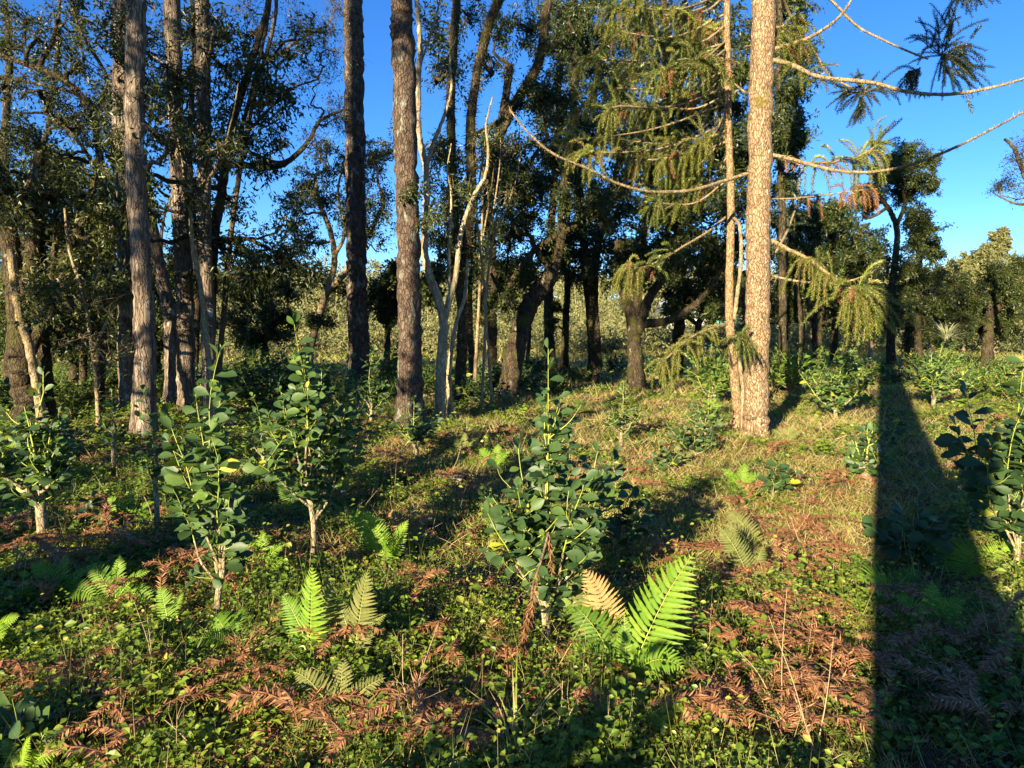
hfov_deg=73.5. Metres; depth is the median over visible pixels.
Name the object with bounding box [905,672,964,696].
fallen twig
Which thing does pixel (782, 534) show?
fallen branch
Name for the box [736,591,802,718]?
dry weed
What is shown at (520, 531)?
mate shrub
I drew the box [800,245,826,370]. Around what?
tree
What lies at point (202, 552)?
fallen twig
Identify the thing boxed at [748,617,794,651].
fallen twig
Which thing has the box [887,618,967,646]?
fallen twig
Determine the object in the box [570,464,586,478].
fallen twig
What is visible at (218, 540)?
mate shrub
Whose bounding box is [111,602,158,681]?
dry weed
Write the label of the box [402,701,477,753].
fallen twig
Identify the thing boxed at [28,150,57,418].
snag
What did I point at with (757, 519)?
fallen twig
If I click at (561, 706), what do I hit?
dry weed
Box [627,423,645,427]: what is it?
fallen twig
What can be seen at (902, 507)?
grass tuft
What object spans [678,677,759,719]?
fallen twig
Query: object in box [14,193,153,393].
tree
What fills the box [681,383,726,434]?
mate shrub
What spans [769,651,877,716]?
fallen twig
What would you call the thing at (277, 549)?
fern
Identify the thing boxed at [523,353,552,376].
mate shrub
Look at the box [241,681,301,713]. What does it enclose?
fallen twig
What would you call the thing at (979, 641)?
fallen branch
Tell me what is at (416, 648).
fallen twig
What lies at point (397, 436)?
fallen branch
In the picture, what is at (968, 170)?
sky
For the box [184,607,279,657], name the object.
fern
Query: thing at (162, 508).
fallen twig
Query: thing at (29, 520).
fallen twig
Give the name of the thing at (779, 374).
mate shrub
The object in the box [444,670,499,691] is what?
fallen twig
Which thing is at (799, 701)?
dry weed
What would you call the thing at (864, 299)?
araucaria tree
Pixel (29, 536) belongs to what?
fallen branch
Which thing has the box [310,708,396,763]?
fallen twig
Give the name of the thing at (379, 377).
mate shrub
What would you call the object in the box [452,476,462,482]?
stone
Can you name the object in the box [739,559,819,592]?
fallen branch
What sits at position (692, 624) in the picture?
fallen branch
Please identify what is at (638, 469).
fallen twig
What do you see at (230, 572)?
fallen twig
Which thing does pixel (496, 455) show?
fallen twig
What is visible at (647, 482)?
fallen twig
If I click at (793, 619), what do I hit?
fallen twig
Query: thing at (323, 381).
mate shrub
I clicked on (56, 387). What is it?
mate shrub
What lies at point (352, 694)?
fallen branch
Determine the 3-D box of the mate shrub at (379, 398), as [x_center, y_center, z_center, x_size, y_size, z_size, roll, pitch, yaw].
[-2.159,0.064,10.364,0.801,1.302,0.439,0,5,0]
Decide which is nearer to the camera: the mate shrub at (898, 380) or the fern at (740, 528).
the fern at (740, 528)
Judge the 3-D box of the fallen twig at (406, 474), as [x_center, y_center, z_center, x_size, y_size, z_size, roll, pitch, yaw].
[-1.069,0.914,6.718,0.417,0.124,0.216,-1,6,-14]
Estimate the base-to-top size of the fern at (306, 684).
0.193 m
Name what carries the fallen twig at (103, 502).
on the ground herbs
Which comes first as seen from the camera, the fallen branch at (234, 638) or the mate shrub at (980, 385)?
the fallen branch at (234, 638)
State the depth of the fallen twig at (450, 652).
3.12 m
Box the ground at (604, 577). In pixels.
[0,301,1023,767]
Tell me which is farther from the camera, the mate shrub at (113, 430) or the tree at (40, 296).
the tree at (40, 296)
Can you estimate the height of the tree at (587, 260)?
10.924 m
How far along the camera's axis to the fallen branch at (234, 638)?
3.23 m
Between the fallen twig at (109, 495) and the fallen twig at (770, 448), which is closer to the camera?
the fallen twig at (109, 495)
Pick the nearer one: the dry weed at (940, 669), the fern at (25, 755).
the fern at (25, 755)
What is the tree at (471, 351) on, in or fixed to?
on the ground at (604, 577)
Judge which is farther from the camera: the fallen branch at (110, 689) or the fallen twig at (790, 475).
the fallen twig at (790, 475)
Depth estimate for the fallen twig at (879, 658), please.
3.08 m
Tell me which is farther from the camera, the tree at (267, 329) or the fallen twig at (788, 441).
the tree at (267, 329)
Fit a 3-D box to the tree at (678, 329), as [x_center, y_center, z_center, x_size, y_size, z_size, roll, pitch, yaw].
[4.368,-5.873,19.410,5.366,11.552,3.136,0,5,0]
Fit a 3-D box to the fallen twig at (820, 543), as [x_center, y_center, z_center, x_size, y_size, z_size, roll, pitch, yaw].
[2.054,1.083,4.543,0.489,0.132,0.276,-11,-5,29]
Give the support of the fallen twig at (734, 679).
on the ground at (604, 577)
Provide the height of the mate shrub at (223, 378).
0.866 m
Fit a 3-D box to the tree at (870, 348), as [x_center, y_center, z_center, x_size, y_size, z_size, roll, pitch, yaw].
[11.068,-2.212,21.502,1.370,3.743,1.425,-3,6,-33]
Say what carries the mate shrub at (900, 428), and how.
on the ground at (604, 577)
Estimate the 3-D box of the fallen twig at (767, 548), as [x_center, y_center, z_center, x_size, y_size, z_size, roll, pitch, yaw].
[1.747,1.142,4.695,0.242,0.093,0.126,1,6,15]
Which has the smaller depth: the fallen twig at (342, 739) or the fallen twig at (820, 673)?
the fallen twig at (342, 739)
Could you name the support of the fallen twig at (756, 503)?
on the ground at (604, 577)
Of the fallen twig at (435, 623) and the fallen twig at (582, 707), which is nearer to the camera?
the fallen twig at (582, 707)
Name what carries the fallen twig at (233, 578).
on the ground herbs
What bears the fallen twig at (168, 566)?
on the ground at (604, 577)
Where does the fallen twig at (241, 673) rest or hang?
on the ground herbs
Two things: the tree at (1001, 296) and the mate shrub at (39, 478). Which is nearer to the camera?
the mate shrub at (39, 478)
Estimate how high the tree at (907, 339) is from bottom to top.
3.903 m
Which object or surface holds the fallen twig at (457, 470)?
on the ground at (604, 577)
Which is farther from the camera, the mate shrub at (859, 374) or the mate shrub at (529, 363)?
the mate shrub at (529, 363)
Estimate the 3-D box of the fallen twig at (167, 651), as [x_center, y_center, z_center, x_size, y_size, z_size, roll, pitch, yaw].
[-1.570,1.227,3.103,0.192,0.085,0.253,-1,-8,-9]
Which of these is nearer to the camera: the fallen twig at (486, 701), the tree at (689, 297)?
the fallen twig at (486, 701)
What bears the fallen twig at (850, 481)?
on the ground at (604, 577)
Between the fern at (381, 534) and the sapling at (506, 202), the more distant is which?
the sapling at (506, 202)
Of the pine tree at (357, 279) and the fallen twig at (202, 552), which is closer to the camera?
the fallen twig at (202, 552)
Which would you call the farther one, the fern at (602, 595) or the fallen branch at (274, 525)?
the fallen branch at (274, 525)
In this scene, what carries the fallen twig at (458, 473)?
on the ground at (604, 577)
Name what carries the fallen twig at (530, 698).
on the ground herbs
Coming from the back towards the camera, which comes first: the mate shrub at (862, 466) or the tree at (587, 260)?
the tree at (587, 260)
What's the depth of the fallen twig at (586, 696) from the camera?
2.74 m
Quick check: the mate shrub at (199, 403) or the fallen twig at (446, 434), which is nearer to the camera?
the mate shrub at (199, 403)
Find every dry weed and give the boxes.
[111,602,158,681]
[156,694,197,759]
[374,625,461,759]
[523,673,614,744]
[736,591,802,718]
[768,616,832,755]
[921,637,971,695]
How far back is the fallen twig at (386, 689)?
2.77 m
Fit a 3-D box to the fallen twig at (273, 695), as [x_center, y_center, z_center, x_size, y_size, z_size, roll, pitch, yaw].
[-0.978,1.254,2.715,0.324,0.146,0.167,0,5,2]
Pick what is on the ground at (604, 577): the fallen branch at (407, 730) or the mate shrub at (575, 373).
the mate shrub at (575, 373)
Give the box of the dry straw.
[0,407,1023,767]
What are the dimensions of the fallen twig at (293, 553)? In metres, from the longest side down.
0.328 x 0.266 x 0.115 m
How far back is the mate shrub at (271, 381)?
12.94 m
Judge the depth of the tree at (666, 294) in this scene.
18.88 m
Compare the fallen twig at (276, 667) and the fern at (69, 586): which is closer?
the fallen twig at (276, 667)
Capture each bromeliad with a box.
[469,308,497,325]
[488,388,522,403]
[920,321,968,340]
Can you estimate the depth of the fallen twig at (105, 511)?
4.99 m
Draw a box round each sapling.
[458,123,505,411]
[463,137,516,402]
[480,125,533,404]
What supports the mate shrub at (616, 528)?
on the ground at (604, 577)
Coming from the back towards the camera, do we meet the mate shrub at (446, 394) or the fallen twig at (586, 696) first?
the mate shrub at (446, 394)
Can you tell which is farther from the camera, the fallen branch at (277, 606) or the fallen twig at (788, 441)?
the fallen twig at (788, 441)
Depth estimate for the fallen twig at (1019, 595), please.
3.35 m
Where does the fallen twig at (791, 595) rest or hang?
on the ground herbs
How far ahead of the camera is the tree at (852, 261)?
17.22 m
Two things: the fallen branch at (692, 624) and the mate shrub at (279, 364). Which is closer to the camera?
the fallen branch at (692, 624)
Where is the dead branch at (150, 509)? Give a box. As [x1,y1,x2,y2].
[143,495,170,527]
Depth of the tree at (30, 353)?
9.64 m
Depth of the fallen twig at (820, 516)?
5.48 m
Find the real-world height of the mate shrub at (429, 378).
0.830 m
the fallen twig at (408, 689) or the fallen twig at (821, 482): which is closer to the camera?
the fallen twig at (408, 689)
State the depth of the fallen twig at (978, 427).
10.19 m
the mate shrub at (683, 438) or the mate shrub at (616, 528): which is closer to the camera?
the mate shrub at (616, 528)
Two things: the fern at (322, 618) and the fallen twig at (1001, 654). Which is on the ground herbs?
the fallen twig at (1001, 654)
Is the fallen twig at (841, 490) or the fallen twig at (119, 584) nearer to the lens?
the fallen twig at (119, 584)
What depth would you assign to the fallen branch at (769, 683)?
2.97 m
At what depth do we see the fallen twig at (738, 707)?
2.70 m
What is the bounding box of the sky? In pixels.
[0,0,1023,300]
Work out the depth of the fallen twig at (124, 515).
5.31 m
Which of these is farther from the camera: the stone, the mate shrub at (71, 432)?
the mate shrub at (71, 432)
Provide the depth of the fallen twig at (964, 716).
2.73 m
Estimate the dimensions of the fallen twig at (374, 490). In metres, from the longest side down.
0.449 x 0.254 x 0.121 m
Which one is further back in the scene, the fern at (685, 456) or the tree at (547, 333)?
the tree at (547, 333)
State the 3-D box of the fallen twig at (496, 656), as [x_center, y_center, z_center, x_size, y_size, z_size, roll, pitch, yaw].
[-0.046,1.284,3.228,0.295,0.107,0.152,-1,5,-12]
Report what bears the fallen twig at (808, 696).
on the ground at (604, 577)
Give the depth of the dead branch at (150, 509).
5.34 m
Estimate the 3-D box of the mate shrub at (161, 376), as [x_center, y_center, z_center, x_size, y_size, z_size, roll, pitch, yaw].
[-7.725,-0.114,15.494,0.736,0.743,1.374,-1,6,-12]
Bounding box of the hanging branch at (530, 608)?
[517,532,555,667]
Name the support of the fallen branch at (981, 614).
on the ground at (604, 577)
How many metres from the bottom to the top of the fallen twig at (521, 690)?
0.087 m
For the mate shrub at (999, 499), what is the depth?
4.53 m
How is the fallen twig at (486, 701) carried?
on the ground at (604, 577)
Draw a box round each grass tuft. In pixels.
[450,649,577,762]
[728,428,757,445]
[879,490,942,517]
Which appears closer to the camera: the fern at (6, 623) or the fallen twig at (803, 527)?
the fern at (6, 623)
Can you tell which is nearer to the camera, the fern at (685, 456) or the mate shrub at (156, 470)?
the mate shrub at (156, 470)
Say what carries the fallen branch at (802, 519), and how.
on the ground at (604, 577)
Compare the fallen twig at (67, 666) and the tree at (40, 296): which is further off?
the tree at (40, 296)
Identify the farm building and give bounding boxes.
[654,301,741,351]
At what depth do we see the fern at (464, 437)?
8.37 m
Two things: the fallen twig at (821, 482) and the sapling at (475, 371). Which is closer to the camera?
the fallen twig at (821, 482)
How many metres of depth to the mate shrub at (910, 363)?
20.93 m
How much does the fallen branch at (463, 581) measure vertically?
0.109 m
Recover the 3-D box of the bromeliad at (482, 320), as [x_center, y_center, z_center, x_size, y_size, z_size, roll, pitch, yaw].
[-0.598,-1.296,13.329,0.868,0.365,0.915,0,5,0]
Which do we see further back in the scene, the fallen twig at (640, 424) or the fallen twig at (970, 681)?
the fallen twig at (640, 424)
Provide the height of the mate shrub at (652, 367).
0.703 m
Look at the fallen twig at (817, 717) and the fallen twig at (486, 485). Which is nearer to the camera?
the fallen twig at (817, 717)
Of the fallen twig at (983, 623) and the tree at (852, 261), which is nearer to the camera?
the fallen twig at (983, 623)
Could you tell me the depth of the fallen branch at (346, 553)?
4.53 m
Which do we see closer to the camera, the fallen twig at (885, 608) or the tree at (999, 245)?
the fallen twig at (885, 608)
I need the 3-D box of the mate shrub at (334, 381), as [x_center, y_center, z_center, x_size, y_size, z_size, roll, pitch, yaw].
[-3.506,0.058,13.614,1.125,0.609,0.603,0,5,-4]
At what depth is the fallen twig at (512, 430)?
9.32 m
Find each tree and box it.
[0,0,110,386]
[0,0,113,404]
[0,142,133,425]
[0,143,216,383]
[1,205,158,430]
[1,249,53,432]
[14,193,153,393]
[54,0,184,409]
[72,0,354,368]
[74,0,192,438]
[115,225,231,373]
[144,0,223,411]
[145,0,218,386]
[145,140,194,402]
[156,83,250,420]
[159,0,240,418]
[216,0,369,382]
[216,272,304,367]
[270,118,396,369]
[342,0,369,395]
[366,257,447,371]
[389,0,427,428]
[389,0,508,421]
[419,0,530,403]
[425,137,534,381]
[445,259,471,419]
[469,116,650,399]
[470,258,502,291]
[471,0,600,389]
[509,0,1023,439]
[513,0,630,372]
[513,0,673,381]
[518,252,540,362]
[543,254,582,377]
[549,0,760,432]
[581,0,750,376]
[599,0,749,393]
[655,253,746,377]
[736,129,815,362]
[737,0,827,393]
[770,191,897,379]
[770,202,903,368]
[774,238,818,380]
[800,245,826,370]
[833,138,946,368]
[865,252,897,371]
[865,268,1023,368]
[882,203,960,372]
[921,251,976,353]
[921,281,945,367]
[924,253,1023,368]
[948,225,1018,355]
[973,255,1023,355]
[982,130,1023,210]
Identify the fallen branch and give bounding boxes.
[0,527,89,556]
[0,652,69,689]
[19,518,178,573]
[67,680,123,715]
[153,538,232,562]
[155,675,225,718]
[205,521,279,537]
[224,615,295,656]
[227,682,340,737]
[268,601,295,628]
[295,675,402,728]
[333,546,414,564]
[344,699,467,748]
[347,696,442,733]
[392,432,459,443]
[395,560,465,582]
[430,575,506,592]
[470,616,523,682]
[473,466,507,493]
[525,641,685,712]
[621,537,739,568]
[654,613,735,649]
[710,557,778,596]
[721,650,868,709]
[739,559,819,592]
[747,524,812,555]
[755,606,846,676]
[760,609,837,655]
[771,514,829,531]
[787,626,855,678]
[883,615,1007,670]
[935,611,1015,650]
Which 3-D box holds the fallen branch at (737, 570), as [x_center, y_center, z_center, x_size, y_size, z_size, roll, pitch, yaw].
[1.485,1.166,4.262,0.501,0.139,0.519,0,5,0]
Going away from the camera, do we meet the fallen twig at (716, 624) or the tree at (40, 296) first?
the fallen twig at (716, 624)
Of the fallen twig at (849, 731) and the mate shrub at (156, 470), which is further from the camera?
the mate shrub at (156, 470)
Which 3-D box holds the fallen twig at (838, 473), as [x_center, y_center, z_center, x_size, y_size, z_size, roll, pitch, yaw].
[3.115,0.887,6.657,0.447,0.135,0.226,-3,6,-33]
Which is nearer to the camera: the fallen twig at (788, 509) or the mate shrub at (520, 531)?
the mate shrub at (520, 531)
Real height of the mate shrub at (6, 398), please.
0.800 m
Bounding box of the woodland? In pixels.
[0,255,1023,359]
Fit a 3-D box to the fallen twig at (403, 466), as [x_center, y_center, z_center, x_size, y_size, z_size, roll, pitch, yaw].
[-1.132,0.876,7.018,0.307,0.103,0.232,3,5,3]
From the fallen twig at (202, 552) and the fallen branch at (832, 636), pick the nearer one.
the fallen branch at (832, 636)
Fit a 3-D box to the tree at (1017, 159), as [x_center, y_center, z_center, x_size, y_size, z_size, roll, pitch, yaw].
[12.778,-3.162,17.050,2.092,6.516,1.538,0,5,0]
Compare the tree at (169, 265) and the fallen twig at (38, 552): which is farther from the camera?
the tree at (169, 265)
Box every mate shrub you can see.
[0,366,83,540]
[0,375,13,410]
[0,684,73,765]
[8,405,92,457]
[53,372,91,401]
[54,380,100,412]
[56,491,112,531]
[72,364,118,395]
[98,387,127,467]
[132,384,184,533]
[156,363,164,387]
[158,342,253,620]
[169,394,235,461]
[195,363,242,390]
[223,382,270,408]
[227,341,284,376]
[233,392,286,465]
[235,311,370,557]
[235,360,289,394]
[238,370,323,403]
[263,352,299,375]
[275,355,329,384]
[307,373,340,392]
[310,372,361,400]
[312,353,375,500]
[343,346,394,425]
[357,370,397,393]
[370,340,433,386]
[389,395,443,456]
[390,365,454,397]
[445,362,455,415]
[452,373,505,403]
[454,357,536,392]
[477,338,622,642]
[497,363,547,390]
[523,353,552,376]
[544,369,571,395]
[554,363,595,382]
[598,444,654,560]
[601,352,627,372]
[602,379,643,444]
[644,355,677,379]
[644,433,681,473]
[665,414,717,456]
[674,351,743,402]
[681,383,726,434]
[691,351,728,376]
[752,455,802,498]
[768,349,806,384]
[769,340,838,396]
[769,343,824,374]
[799,340,874,416]
[835,358,877,388]
[843,423,896,483]
[845,356,893,379]
[856,389,908,452]
[862,491,957,566]
[875,364,924,386]
[896,341,989,407]
[900,349,932,368]
[925,369,988,393]
[933,343,1023,572]
[934,348,977,369]
[956,358,1016,393]
[974,358,1009,374]
[983,362,1023,396]
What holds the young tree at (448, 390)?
on the ground at (604, 577)
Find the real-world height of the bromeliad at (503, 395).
0.324 m
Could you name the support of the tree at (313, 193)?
on the ground at (604, 577)
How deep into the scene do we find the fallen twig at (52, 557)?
4.23 m
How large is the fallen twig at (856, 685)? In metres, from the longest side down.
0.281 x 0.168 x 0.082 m
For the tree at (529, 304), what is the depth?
13.76 m
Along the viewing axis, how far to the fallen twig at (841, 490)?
6.46 m
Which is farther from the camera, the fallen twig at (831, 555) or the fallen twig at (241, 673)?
the fallen twig at (831, 555)
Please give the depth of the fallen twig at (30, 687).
2.89 m
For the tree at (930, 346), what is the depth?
23.96 m
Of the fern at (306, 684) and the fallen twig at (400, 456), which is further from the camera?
the fallen twig at (400, 456)
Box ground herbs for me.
[0,353,1023,767]
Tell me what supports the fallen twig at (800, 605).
on the ground at (604, 577)
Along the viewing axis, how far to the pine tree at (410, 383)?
9.99 m
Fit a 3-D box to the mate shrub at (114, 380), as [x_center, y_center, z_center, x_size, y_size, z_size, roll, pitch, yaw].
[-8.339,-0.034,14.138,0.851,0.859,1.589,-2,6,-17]
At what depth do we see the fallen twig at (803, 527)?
5.14 m
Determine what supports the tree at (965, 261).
on the ground at (604, 577)
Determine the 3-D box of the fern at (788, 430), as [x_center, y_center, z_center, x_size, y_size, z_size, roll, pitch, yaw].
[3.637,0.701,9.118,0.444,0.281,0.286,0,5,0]
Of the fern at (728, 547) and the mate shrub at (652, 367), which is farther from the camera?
the mate shrub at (652, 367)
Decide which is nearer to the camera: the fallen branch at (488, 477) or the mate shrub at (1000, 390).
the fallen branch at (488, 477)
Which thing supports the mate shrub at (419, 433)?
on the ground at (604, 577)
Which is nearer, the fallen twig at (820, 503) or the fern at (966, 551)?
the fern at (966, 551)
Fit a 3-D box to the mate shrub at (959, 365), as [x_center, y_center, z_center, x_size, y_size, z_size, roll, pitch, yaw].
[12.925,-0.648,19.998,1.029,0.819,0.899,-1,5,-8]
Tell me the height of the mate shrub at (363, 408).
1.390 m
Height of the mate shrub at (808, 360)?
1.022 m
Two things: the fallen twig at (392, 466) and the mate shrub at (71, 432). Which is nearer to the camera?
the fallen twig at (392, 466)
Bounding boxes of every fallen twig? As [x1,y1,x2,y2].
[0,507,34,538]
[0,654,49,679]
[2,672,80,701]
[4,513,35,530]
[7,573,66,602]
[8,545,104,570]
[10,534,93,570]
[35,682,153,755]
[43,658,80,687]
[43,709,158,767]
[54,643,116,679]
[62,501,108,513]
[69,656,136,689]
[73,501,116,535]
[73,619,124,641]
[80,521,137,545]
[84,493,122,499]
[84,575,152,596]
[86,498,113,514]
[99,591,137,617]
[112,511,139,524]
[135,645,181,661]
[141,550,193,589]
[144,553,180,569]
[148,505,173,523]
[167,543,207,563]
[173,649,259,678]
[176,563,213,579]
[191,545,262,570]
[206,659,280,683]
[208,562,255,581]
[219,681,300,723]
[224,572,250,591]
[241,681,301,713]
[247,558,265,568]
[250,659,294,681]
[260,541,309,562]
[294,621,350,659]
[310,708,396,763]
[338,621,385,639]
[346,488,380,497]
[346,681,482,736]
[360,675,428,730]
[364,461,390,467]
[370,670,428,741]
[374,447,398,452]
[384,471,398,477]
[384,472,421,477]
[385,460,407,475]
[386,532,408,553]
[387,452,407,465]
[389,644,434,658]
[390,641,415,663]
[391,465,414,471]
[398,614,453,640]
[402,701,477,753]
[403,720,493,751]
[407,568,448,611]
[413,635,467,666]
[428,487,480,500]
[433,432,456,437]
[434,471,472,483]
[435,468,468,479]
[438,482,458,492]
[440,696,517,720]
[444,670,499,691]
[445,499,467,512]
[450,446,473,459]
[451,524,485,539]
[458,429,478,442]
[462,481,487,490]
[474,646,532,669]
[482,449,521,463]
[492,679,564,716]
[496,427,521,437]
[506,675,532,704]
[514,456,545,465]
[544,690,613,721]
[554,629,599,674]
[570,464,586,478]
[570,683,626,710]
[613,466,649,476]
[623,573,705,597]
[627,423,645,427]
[631,476,676,488]
[642,683,740,728]
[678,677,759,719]
[678,683,783,737]
[680,604,751,650]
[683,657,754,731]
[687,666,754,708]
[720,495,745,503]
[721,597,784,617]
[723,598,819,652]
[727,647,801,679]
[729,505,780,528]
[735,478,780,496]
[748,559,779,568]
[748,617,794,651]
[749,682,842,734]
[751,545,783,557]
[752,501,771,506]
[758,570,807,589]
[760,555,815,575]
[761,522,826,537]
[761,624,839,651]
[762,586,800,609]
[765,441,785,456]
[765,601,792,628]
[765,656,848,706]
[767,438,799,447]
[767,616,813,627]
[768,439,786,450]
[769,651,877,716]
[773,502,798,516]
[775,602,842,635]
[775,603,846,622]
[775,661,845,707]
[777,470,801,486]
[778,586,855,616]
[779,588,819,619]
[781,536,861,556]
[784,674,832,729]
[790,602,874,626]
[798,497,829,514]
[800,709,901,741]
[802,512,861,525]
[804,548,849,563]
[808,715,853,738]
[813,525,850,558]
[813,540,868,557]
[814,478,842,493]
[817,642,914,676]
[818,468,848,478]
[826,487,851,496]
[830,477,869,487]
[835,676,901,721]
[836,678,871,699]
[845,642,912,697]
[853,475,894,492]
[854,631,931,651]
[857,582,926,599]
[874,601,936,621]
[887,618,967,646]
[895,645,997,735]
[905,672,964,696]
[912,691,970,727]
[940,655,1012,700]
[958,614,1002,655]
[967,426,981,432]
[973,587,1023,646]
[978,622,1023,672]
[992,694,1023,717]
[995,414,1016,421]
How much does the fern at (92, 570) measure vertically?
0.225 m
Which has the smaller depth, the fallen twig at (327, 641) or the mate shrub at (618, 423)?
the fallen twig at (327, 641)
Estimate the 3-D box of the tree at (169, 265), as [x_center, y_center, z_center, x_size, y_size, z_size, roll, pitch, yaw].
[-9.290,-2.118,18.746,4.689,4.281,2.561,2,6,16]
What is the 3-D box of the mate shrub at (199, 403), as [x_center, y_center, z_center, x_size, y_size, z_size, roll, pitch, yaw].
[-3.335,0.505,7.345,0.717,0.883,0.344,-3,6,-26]
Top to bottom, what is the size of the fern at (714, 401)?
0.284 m
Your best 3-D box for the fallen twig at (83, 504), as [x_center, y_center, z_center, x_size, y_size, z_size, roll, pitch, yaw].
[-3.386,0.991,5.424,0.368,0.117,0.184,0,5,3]
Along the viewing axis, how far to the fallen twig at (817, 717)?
2.62 m
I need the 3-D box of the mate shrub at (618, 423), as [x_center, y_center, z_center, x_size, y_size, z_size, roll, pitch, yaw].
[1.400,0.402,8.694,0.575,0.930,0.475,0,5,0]
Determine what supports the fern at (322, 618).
on the ground at (604, 577)
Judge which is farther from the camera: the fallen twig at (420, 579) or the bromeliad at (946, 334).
the bromeliad at (946, 334)
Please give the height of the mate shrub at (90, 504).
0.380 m
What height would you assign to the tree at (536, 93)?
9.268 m
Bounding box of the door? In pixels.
[719,327,726,351]
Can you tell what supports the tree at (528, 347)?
on the ground at (604, 577)
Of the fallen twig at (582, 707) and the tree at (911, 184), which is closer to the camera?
the fallen twig at (582, 707)
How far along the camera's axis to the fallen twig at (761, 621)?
3.45 m
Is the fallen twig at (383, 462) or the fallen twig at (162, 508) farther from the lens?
the fallen twig at (383, 462)
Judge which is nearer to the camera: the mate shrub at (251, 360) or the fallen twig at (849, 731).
the fallen twig at (849, 731)
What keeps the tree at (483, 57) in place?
on the ground at (604, 577)
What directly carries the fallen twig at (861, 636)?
on the ground at (604, 577)
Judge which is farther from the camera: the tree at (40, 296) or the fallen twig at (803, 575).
the tree at (40, 296)
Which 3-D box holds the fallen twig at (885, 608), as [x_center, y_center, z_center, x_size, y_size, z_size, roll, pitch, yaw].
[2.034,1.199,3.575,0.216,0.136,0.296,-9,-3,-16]
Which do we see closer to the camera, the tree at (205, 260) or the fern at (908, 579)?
the fern at (908, 579)
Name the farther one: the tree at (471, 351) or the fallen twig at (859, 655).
the tree at (471, 351)
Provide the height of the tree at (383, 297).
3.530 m
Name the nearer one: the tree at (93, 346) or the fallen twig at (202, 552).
the fallen twig at (202, 552)
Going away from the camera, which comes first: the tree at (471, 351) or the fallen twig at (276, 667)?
the fallen twig at (276, 667)
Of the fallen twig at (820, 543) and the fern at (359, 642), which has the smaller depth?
the fern at (359, 642)
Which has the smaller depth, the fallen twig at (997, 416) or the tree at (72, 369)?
the fallen twig at (997, 416)
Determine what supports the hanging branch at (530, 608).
hanging from the mate shrub at (520, 531)
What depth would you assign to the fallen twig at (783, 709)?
2.73 m
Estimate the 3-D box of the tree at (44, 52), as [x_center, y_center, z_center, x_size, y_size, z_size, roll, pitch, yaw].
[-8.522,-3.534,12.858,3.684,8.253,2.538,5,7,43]
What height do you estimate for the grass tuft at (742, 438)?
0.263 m
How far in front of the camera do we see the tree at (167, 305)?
13.03 m
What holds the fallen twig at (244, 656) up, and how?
on the ground herbs
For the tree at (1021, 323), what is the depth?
35.58 m
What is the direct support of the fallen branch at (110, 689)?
on the ground at (604, 577)
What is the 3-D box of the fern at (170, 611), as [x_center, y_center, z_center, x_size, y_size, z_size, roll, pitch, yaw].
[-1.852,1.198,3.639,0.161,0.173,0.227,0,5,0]
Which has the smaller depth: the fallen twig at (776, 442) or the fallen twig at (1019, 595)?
the fallen twig at (1019, 595)
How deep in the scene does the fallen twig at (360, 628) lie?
3.17 m
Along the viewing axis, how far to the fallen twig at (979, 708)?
2.68 m
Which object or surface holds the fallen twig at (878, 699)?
on the ground herbs
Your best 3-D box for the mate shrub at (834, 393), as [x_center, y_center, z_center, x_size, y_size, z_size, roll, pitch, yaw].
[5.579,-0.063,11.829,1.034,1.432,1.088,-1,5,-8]
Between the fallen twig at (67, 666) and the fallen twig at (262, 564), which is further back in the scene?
the fallen twig at (262, 564)
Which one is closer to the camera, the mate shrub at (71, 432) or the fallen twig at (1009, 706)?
the fallen twig at (1009, 706)
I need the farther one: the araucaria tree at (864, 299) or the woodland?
the woodland
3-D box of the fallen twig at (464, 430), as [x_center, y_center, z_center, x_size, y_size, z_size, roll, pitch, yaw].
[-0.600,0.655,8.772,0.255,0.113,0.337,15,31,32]
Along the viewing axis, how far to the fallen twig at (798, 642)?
3.25 m
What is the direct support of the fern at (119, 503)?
on the ground at (604, 577)
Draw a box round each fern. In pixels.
[0,612,18,640]
[0,736,63,767]
[29,554,96,603]
[84,555,153,608]
[107,492,153,525]
[146,586,183,629]
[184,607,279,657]
[231,531,291,574]
[275,482,320,511]
[280,567,336,669]
[291,658,390,734]
[334,570,386,672]
[347,508,408,566]
[387,504,437,541]
[448,433,478,454]
[479,444,513,468]
[560,567,630,655]
[565,552,697,695]
[661,444,694,467]
[703,397,722,410]
[718,526,766,581]
[721,464,759,490]
[723,510,763,549]
[773,425,801,444]
[856,564,920,599]
[892,582,964,638]
[934,538,1013,579]
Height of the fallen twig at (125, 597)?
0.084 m
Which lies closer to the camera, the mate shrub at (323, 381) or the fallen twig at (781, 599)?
the fallen twig at (781, 599)
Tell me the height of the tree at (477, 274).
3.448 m
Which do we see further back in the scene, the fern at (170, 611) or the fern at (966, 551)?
the fern at (966, 551)
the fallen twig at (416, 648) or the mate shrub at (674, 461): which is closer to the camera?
the fallen twig at (416, 648)

